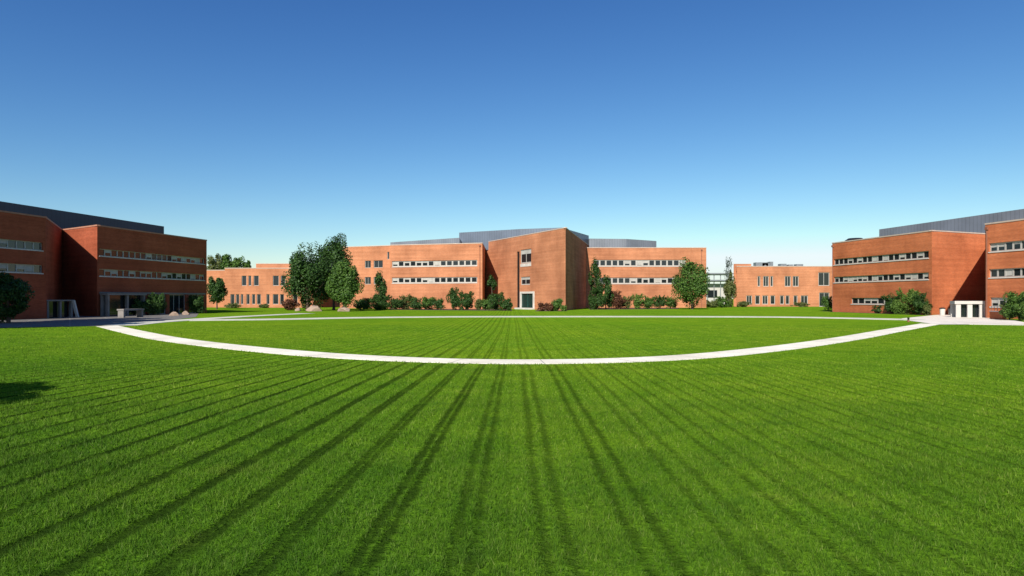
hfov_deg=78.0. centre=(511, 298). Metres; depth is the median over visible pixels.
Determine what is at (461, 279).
window
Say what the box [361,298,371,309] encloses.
shrub
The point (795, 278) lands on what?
window
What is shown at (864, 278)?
window
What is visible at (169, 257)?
window
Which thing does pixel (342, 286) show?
broadleaf tree
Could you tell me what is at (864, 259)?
window
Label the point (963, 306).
glass door
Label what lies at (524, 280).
window
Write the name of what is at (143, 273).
window
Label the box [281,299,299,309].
shrub
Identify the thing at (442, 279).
window
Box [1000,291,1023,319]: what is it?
shrub
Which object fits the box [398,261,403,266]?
window
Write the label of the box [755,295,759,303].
window
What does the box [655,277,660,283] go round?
window
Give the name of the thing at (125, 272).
window
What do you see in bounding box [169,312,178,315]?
boulder
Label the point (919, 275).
window
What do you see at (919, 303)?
shrub
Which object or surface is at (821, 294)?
window
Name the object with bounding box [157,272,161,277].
window
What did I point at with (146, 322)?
path
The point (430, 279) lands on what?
window
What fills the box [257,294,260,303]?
window
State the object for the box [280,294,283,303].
window
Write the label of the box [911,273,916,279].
window
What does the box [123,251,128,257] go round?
window
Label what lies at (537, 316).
path
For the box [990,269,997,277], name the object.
window
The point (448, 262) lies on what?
window
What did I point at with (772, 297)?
window
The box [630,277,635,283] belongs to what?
window
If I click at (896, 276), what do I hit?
window
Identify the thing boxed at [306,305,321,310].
boulder
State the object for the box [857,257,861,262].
window
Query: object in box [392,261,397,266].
window
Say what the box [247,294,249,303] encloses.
window
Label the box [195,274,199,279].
window
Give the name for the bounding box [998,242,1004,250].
window
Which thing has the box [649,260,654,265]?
window
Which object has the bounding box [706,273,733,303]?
building
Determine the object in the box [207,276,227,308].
broadleaf tree
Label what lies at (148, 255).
window
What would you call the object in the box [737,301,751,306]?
shrub
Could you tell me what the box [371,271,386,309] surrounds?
tree
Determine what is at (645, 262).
window
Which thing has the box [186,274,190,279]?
window
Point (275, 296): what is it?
window
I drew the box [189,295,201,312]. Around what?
window
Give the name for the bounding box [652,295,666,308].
shrub
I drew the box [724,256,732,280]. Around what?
slender tree
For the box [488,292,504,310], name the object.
shrub
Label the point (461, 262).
window
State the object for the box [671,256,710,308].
broadleaf tree
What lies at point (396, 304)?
shrub
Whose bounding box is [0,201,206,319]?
brick building
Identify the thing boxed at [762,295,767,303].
window
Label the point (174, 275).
window
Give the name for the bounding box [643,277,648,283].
window
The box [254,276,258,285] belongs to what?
window
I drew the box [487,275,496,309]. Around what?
broadleaf tree
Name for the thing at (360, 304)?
shrub
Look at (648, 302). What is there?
shrub
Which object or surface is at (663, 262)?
window
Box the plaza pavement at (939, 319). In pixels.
[902,315,1023,323]
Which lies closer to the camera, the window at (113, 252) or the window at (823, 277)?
the window at (113, 252)
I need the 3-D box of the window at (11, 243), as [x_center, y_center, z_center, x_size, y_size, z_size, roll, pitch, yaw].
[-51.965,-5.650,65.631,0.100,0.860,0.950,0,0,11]
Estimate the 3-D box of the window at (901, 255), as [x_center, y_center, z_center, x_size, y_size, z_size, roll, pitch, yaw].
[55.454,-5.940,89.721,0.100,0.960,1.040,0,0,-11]
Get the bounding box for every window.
[0,239,7,247]
[0,263,7,271]
[8,240,15,247]
[8,263,15,271]
[16,240,24,248]
[16,264,24,271]
[25,241,32,249]
[25,264,32,272]
[33,242,40,249]
[33,265,40,272]
[99,249,104,255]
[99,269,104,275]
[105,249,110,256]
[105,269,110,275]
[111,250,116,256]
[111,269,116,276]
[117,250,122,256]
[117,270,122,276]
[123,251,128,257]
[123,270,128,276]
[129,252,134,257]
[129,270,134,276]
[135,252,140,258]
[135,271,140,277]
[141,253,145,258]
[141,271,145,277]
[146,253,150,259]
[146,271,150,277]
[151,254,156,259]
[151,272,156,277]
[157,254,161,260]
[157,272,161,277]
[162,255,166,260]
[162,272,166,278]
[167,255,171,260]
[167,273,171,278]
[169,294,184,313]
[172,273,176,278]
[186,257,190,262]
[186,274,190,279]
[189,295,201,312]
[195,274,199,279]
[242,276,245,285]
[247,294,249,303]
[252,294,254,303]
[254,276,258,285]
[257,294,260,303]
[267,294,269,303]
[273,276,278,285]
[273,294,277,303]
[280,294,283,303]
[365,261,370,267]
[365,277,370,283]
[374,260,382,267]
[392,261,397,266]
[392,278,397,282]
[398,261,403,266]
[398,277,403,282]
[404,261,409,266]
[404,277,409,282]
[410,261,415,266]
[410,277,415,282]
[416,261,421,265]
[416,277,421,282]
[422,261,427,265]
[422,277,427,282]
[428,261,433,265]
[428,277,433,282]
[434,260,439,265]
[434,277,439,282]
[440,260,445,265]
[440,277,445,282]
[446,260,452,265]
[446,277,452,282]
[453,260,458,265]
[453,277,458,282]
[459,260,464,265]
[459,277,464,282]
[465,260,470,265]
[465,277,470,282]
[471,260,476,265]
[471,277,476,282]
[517,252,519,307]
[521,249,530,263]
[521,277,529,284]
[600,260,605,265]
[606,260,611,265]
[612,260,617,265]
[612,277,617,283]
[618,260,623,265]
[618,277,623,283]
[624,260,629,265]
[624,277,629,283]
[630,260,635,265]
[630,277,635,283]
[636,260,642,265]
[636,277,642,283]
[643,260,648,265]
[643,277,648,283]
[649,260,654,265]
[649,277,654,283]
[655,260,660,265]
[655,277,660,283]
[661,260,666,265]
[661,277,666,283]
[667,260,672,265]
[667,277,672,283]
[673,260,678,265]
[708,290,716,297]
[746,295,751,303]
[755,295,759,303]
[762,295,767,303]
[763,276,768,286]
[770,276,772,286]
[770,295,774,303]
[780,295,783,303]
[785,276,790,286]
[793,276,798,286]
[801,295,807,302]
[818,272,828,285]
[819,292,828,306]
[843,258,847,263]
[843,276,847,281]
[848,258,852,263]
[848,276,852,281]
[852,298,857,303]
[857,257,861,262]
[857,276,861,281]
[858,298,863,303]
[862,256,866,262]
[862,275,866,281]
[864,298,870,303]
[867,256,871,261]
[867,275,871,280]
[871,298,877,303]
[872,255,877,261]
[872,275,877,280]
[878,255,882,261]
[878,275,882,280]
[878,298,883,303]
[883,254,887,260]
[883,274,887,280]
[888,254,893,260]
[888,274,893,280]
[894,254,898,259]
[894,274,898,279]
[899,253,904,259]
[899,273,904,279]
[905,252,910,259]
[905,273,910,279]
[911,252,916,258]
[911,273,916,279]
[917,251,922,258]
[917,273,922,279]
[923,251,928,257]
[923,272,928,278]
[990,243,997,251]
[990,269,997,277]
[991,297,998,305]
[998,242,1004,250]
[998,269,1004,276]
[999,297,1005,304]
[1005,241,1012,250]
[1005,268,1012,276]
[1013,241,1020,249]
[1013,268,1020,276]
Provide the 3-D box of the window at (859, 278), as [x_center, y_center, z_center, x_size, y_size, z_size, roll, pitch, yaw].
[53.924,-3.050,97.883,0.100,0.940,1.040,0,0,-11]
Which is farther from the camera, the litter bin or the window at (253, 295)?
the window at (253, 295)
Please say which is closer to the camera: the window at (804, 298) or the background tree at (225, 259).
the window at (804, 298)
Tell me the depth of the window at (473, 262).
130.62 m
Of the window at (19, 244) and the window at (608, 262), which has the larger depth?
the window at (608, 262)
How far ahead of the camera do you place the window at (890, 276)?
91.83 m
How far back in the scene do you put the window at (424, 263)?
133.26 m
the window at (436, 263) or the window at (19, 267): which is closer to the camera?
the window at (19, 267)
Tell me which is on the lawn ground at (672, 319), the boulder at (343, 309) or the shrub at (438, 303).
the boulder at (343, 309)
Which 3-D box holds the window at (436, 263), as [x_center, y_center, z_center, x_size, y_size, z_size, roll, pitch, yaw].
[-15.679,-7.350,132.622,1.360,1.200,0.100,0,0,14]
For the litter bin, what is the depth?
81.76 m
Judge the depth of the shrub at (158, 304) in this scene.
83.61 m
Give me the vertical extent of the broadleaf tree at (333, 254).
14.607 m
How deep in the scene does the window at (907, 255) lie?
88.88 m
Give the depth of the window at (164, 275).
88.10 m
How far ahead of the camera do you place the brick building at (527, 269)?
134.71 m
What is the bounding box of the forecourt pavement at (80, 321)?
[0,313,198,327]
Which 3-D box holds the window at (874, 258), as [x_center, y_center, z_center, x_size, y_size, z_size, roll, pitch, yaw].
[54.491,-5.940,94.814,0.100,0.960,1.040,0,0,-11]
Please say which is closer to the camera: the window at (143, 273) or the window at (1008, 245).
the window at (1008, 245)
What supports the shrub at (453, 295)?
on the soil bed at (464, 309)
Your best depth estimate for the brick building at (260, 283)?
150.00 m
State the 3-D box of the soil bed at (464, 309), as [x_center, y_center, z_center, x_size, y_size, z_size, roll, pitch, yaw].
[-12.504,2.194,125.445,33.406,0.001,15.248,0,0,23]
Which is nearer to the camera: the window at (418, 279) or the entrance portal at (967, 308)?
the entrance portal at (967, 308)
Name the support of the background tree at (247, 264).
on the lawn ground at (672, 319)
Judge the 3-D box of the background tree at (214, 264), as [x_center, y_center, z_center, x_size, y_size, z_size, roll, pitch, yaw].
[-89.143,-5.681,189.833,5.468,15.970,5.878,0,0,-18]
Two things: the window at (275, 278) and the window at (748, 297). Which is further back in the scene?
the window at (748, 297)
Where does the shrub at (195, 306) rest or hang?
on the forecourt pavement at (80, 321)
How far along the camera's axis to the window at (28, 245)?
67.50 m
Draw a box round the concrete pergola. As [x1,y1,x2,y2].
[100,293,146,315]
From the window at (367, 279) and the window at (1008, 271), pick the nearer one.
the window at (1008, 271)
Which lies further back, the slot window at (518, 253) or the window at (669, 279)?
the window at (669, 279)
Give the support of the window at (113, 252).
in the brick building at (83, 261)
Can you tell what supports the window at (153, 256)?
in the brick building at (83, 261)
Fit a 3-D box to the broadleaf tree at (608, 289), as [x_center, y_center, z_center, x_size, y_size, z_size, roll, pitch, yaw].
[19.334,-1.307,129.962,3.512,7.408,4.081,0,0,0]
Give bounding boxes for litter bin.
[939,307,945,314]
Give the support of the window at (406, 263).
in the brick building at (527, 269)
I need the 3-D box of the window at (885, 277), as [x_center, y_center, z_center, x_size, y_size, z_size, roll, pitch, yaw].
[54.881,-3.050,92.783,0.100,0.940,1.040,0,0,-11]
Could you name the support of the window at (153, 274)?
in the brick building at (83, 261)
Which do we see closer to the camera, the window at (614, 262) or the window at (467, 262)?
the window at (467, 262)
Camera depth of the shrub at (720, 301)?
149.76 m
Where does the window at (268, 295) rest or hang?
in the brick building at (260, 283)
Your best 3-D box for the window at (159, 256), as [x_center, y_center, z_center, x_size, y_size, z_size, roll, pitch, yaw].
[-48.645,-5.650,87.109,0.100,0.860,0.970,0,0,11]
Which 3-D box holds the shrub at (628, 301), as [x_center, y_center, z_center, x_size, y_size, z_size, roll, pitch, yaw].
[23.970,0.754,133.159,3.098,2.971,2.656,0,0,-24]
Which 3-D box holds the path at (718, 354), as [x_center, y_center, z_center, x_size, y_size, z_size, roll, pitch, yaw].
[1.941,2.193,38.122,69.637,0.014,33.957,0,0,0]
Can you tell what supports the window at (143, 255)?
in the brick building at (83, 261)
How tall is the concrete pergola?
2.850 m
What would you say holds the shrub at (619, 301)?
on the soil bed at (624, 308)
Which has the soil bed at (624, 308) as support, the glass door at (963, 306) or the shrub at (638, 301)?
the shrub at (638, 301)
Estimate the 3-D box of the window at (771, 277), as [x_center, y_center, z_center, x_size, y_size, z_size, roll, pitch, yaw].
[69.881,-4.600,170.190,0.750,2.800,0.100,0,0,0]
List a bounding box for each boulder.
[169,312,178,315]
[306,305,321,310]
[338,307,349,310]
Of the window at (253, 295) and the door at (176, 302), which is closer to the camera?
the door at (176, 302)
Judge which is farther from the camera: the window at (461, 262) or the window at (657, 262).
the window at (657, 262)
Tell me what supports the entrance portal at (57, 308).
on the forecourt pavement at (80, 321)
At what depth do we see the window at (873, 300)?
94.93 m
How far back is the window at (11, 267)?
65.61 m
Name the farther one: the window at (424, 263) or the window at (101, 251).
the window at (424, 263)
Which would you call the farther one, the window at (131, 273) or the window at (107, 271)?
the window at (131, 273)
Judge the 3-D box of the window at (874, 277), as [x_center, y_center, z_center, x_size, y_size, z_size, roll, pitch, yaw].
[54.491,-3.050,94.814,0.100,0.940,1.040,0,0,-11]
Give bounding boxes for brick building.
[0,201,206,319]
[207,263,339,307]
[340,227,706,309]
[734,262,831,306]
[831,209,1023,318]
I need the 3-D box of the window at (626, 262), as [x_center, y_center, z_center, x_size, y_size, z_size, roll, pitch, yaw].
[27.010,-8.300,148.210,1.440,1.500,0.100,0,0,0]
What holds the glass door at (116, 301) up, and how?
in the concrete pergola
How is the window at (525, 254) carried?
in the brick building at (527, 269)
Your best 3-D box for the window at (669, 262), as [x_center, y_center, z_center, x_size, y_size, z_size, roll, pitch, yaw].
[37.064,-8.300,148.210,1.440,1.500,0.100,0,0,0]
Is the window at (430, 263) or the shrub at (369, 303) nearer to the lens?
the shrub at (369, 303)
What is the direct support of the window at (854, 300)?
in the brick building at (943, 263)
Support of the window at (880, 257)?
in the brick building at (943, 263)
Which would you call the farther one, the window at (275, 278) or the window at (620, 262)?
the window at (275, 278)
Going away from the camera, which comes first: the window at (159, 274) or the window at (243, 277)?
the window at (159, 274)
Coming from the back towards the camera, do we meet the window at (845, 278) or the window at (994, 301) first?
the window at (845, 278)
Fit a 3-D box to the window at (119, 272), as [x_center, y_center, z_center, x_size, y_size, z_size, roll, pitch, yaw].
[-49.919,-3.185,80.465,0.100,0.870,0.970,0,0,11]
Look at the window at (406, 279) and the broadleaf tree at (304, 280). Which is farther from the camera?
the window at (406, 279)
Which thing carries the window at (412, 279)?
in the brick building at (527, 269)
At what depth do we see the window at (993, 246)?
70.50 m
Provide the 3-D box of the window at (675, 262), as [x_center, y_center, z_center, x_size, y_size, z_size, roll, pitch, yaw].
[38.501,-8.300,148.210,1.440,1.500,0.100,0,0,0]
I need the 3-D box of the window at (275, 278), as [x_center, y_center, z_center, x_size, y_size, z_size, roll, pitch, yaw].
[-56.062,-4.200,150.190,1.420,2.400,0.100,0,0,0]
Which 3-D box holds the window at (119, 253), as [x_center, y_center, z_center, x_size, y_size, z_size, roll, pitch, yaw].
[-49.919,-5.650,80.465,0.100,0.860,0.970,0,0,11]
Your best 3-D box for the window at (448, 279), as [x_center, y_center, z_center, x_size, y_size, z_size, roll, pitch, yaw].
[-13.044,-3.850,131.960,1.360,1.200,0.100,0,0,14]
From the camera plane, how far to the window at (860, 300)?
97.67 m
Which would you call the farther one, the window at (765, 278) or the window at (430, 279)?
the window at (765, 278)
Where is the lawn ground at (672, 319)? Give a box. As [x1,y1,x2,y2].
[0,299,1023,575]
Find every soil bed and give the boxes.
[388,309,511,310]
[588,308,677,309]
[818,311,921,314]
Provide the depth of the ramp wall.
66.09 m
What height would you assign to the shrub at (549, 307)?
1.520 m
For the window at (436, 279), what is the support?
in the brick building at (527, 269)
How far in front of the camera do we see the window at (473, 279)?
130.62 m
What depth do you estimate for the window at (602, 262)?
148.23 m
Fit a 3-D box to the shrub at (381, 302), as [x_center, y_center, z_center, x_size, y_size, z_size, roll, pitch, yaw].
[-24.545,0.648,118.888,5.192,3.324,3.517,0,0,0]
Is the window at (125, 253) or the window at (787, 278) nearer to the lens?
the window at (125, 253)
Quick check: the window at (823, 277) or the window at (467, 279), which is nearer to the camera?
the window at (467, 279)
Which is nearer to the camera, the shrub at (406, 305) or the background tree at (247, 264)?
the shrub at (406, 305)
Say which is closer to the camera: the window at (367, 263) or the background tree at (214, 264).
the window at (367, 263)
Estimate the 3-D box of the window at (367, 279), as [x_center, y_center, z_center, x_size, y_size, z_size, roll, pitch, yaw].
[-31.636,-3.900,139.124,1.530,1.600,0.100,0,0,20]
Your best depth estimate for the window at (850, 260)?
99.93 m
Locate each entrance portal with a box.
[47,300,78,317]
[950,301,984,317]
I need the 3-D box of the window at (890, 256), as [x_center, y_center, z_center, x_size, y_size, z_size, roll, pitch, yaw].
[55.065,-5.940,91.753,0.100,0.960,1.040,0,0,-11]
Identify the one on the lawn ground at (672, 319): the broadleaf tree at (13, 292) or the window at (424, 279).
the broadleaf tree at (13, 292)
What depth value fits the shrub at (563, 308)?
108.71 m
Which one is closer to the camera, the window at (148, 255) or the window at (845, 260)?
the window at (148, 255)
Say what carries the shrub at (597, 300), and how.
on the soil bed at (624, 308)
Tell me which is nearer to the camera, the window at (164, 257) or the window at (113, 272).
the window at (113, 272)
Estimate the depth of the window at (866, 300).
96.33 m
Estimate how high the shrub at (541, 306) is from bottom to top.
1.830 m
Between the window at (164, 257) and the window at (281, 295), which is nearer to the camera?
the window at (164, 257)
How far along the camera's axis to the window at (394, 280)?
134.93 m
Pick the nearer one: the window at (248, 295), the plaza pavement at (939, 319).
the plaza pavement at (939, 319)
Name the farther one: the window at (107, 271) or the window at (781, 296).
the window at (781, 296)
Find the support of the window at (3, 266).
in the brick building at (83, 261)
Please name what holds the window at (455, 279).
in the brick building at (527, 269)
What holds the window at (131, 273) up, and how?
in the brick building at (83, 261)
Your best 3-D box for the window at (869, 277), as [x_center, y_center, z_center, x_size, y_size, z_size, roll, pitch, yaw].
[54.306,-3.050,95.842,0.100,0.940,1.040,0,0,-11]
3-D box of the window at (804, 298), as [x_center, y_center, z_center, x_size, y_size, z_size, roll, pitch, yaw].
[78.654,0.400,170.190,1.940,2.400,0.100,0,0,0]
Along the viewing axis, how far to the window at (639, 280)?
148.23 m
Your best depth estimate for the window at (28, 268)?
67.46 m
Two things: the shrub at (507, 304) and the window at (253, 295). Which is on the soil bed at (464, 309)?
the shrub at (507, 304)
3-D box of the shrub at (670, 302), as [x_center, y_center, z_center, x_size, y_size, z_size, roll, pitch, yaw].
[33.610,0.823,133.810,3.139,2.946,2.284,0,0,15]
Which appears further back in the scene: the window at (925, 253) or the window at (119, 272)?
the window at (925, 253)
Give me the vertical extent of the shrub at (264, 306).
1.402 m
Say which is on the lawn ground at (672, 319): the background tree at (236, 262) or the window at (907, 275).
the background tree at (236, 262)
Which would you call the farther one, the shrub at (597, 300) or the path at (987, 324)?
the shrub at (597, 300)
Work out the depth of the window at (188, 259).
92.88 m
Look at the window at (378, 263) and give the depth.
138.20 m
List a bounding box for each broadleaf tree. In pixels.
[0,270,34,322]
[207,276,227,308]
[280,241,329,309]
[309,233,352,309]
[325,258,364,306]
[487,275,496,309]
[588,257,601,308]
[598,274,613,308]
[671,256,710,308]
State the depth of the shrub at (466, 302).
120.42 m
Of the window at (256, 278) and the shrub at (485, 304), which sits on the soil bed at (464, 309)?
the shrub at (485, 304)
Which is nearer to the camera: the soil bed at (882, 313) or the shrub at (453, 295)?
the soil bed at (882, 313)
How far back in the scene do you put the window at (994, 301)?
70.33 m
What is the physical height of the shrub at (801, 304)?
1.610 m
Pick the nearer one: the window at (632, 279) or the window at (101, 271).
the window at (101, 271)
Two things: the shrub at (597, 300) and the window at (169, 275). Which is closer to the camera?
the window at (169, 275)
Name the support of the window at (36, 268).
in the brick building at (83, 261)
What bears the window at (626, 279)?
in the brick building at (527, 269)
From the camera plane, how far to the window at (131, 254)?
82.40 m
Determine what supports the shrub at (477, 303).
on the soil bed at (464, 309)
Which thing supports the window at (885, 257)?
in the brick building at (943, 263)
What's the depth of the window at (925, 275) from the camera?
85.70 m
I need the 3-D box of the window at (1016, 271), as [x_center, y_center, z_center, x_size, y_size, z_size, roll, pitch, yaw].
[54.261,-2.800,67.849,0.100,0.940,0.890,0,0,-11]
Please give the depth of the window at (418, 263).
133.58 m
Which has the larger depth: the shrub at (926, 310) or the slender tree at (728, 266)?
the slender tree at (728, 266)
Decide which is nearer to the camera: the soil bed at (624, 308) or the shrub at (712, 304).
the soil bed at (624, 308)
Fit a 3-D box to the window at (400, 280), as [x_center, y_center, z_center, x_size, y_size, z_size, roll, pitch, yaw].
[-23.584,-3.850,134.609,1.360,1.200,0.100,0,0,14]
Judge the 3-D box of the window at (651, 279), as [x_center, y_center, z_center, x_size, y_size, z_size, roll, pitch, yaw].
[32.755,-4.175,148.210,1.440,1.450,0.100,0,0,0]
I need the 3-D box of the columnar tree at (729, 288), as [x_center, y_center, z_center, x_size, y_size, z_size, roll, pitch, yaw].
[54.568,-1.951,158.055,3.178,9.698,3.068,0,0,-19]
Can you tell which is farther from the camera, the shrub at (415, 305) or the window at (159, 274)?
the shrub at (415, 305)
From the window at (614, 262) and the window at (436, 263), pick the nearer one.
the window at (436, 263)
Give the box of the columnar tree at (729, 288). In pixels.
[723,271,736,306]
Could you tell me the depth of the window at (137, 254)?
83.31 m
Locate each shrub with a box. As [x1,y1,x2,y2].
[129,298,153,313]
[146,292,166,314]
[185,294,205,312]
[224,302,241,307]
[258,302,269,307]
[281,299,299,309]
[352,298,367,309]
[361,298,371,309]
[368,294,395,309]
[388,298,403,309]
[399,294,413,309]
[409,297,423,309]
[420,296,436,309]
[428,298,445,309]
[445,287,460,309]
[455,290,474,309]
[474,298,482,309]
[479,298,490,309]
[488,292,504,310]
[501,297,512,310]
[537,302,547,310]
[545,303,553,310]
[551,298,562,310]
[560,305,566,310]
[588,284,605,308]
[609,289,625,308]
[621,295,632,308]
[630,294,644,308]
[643,295,654,308]
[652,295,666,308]
[664,296,677,308]
[706,299,717,307]
[715,296,730,307]
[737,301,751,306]
[790,302,809,306]
[821,296,831,310]
[872,304,882,312]
[881,292,901,313]
[890,287,920,313]
[912,292,932,314]
[922,305,930,314]
[998,302,1014,319]
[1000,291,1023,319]
[1017,291,1023,320]
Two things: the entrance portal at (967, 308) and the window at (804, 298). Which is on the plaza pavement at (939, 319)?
the entrance portal at (967, 308)
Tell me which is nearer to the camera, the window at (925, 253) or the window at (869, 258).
the window at (925, 253)
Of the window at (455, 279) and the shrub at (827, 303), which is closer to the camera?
the shrub at (827, 303)
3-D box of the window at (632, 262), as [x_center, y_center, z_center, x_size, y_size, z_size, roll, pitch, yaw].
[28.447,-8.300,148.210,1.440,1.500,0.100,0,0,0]
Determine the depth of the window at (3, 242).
64.85 m
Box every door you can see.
[49,301,67,317]
[110,295,139,315]
[522,293,532,307]
[961,304,977,316]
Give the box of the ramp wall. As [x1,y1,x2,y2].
[989,306,1005,319]
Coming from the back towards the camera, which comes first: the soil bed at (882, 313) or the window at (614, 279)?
the window at (614, 279)
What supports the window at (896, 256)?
in the brick building at (943, 263)
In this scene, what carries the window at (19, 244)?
in the brick building at (83, 261)
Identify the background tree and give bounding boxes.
[207,253,222,269]
[220,254,231,269]
[229,256,244,267]
[242,260,251,267]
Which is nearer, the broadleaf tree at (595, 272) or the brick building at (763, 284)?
the broadleaf tree at (595, 272)
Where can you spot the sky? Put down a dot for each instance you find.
(777, 132)
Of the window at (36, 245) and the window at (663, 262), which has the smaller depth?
the window at (36, 245)
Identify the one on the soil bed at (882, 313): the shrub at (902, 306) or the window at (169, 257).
the shrub at (902, 306)
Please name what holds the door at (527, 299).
in the brick building at (527, 269)
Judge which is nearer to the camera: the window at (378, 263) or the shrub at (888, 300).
the shrub at (888, 300)
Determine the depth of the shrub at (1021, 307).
61.31 m
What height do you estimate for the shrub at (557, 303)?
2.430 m
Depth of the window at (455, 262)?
131.58 m
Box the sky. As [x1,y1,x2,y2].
[0,0,1023,298]
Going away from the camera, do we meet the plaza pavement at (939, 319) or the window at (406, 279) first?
the plaza pavement at (939, 319)
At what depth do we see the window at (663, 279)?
148.15 m
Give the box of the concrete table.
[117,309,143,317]
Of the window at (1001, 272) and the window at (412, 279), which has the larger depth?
the window at (412, 279)
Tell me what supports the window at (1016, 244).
in the brick building at (943, 263)
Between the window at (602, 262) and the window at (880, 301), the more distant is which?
the window at (602, 262)
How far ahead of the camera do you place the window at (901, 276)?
89.75 m
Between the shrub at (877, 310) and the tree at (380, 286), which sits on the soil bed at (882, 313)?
the shrub at (877, 310)
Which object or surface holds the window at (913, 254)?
in the brick building at (943, 263)
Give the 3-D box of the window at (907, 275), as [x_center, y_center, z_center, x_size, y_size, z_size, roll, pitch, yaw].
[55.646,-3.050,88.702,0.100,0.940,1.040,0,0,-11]
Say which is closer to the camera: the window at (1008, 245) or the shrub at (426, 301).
the window at (1008, 245)
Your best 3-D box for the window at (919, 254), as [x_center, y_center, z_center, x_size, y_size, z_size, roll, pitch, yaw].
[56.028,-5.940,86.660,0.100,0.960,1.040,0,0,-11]
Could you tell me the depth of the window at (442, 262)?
132.29 m
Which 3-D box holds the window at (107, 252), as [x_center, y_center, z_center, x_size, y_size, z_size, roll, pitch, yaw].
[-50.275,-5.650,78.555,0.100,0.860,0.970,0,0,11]
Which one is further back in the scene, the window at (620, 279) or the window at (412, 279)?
the window at (620, 279)
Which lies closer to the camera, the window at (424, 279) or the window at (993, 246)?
the window at (993, 246)
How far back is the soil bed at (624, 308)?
137.29 m
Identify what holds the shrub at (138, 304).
on the forecourt pavement at (80, 321)
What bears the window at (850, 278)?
in the brick building at (943, 263)
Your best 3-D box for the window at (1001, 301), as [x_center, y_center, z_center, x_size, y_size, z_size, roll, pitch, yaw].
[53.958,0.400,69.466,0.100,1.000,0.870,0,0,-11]
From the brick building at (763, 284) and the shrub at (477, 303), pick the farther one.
the brick building at (763, 284)
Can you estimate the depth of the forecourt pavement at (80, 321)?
62.52 m
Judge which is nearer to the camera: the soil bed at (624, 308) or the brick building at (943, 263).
the brick building at (943, 263)
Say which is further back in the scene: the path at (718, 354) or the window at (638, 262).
the window at (638, 262)
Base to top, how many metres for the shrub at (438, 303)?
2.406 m
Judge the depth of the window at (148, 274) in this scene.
85.18 m
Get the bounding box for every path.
[97,323,938,363]
[102,313,314,325]
[190,316,920,320]
[955,323,1023,324]
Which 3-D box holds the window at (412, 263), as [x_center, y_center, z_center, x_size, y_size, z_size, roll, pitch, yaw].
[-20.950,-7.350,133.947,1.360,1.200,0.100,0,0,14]
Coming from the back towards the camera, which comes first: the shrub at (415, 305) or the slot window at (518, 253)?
the slot window at (518, 253)
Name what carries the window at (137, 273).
in the brick building at (83, 261)
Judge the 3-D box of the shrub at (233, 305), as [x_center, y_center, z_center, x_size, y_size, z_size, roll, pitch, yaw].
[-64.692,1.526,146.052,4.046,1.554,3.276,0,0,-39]
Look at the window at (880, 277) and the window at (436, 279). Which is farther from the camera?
the window at (436, 279)
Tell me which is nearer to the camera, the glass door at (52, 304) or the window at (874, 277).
the glass door at (52, 304)
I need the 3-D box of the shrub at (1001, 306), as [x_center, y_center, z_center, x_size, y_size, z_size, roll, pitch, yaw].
[50.402,1.256,64.006,1.703,1.965,1.619,0,0,-33]

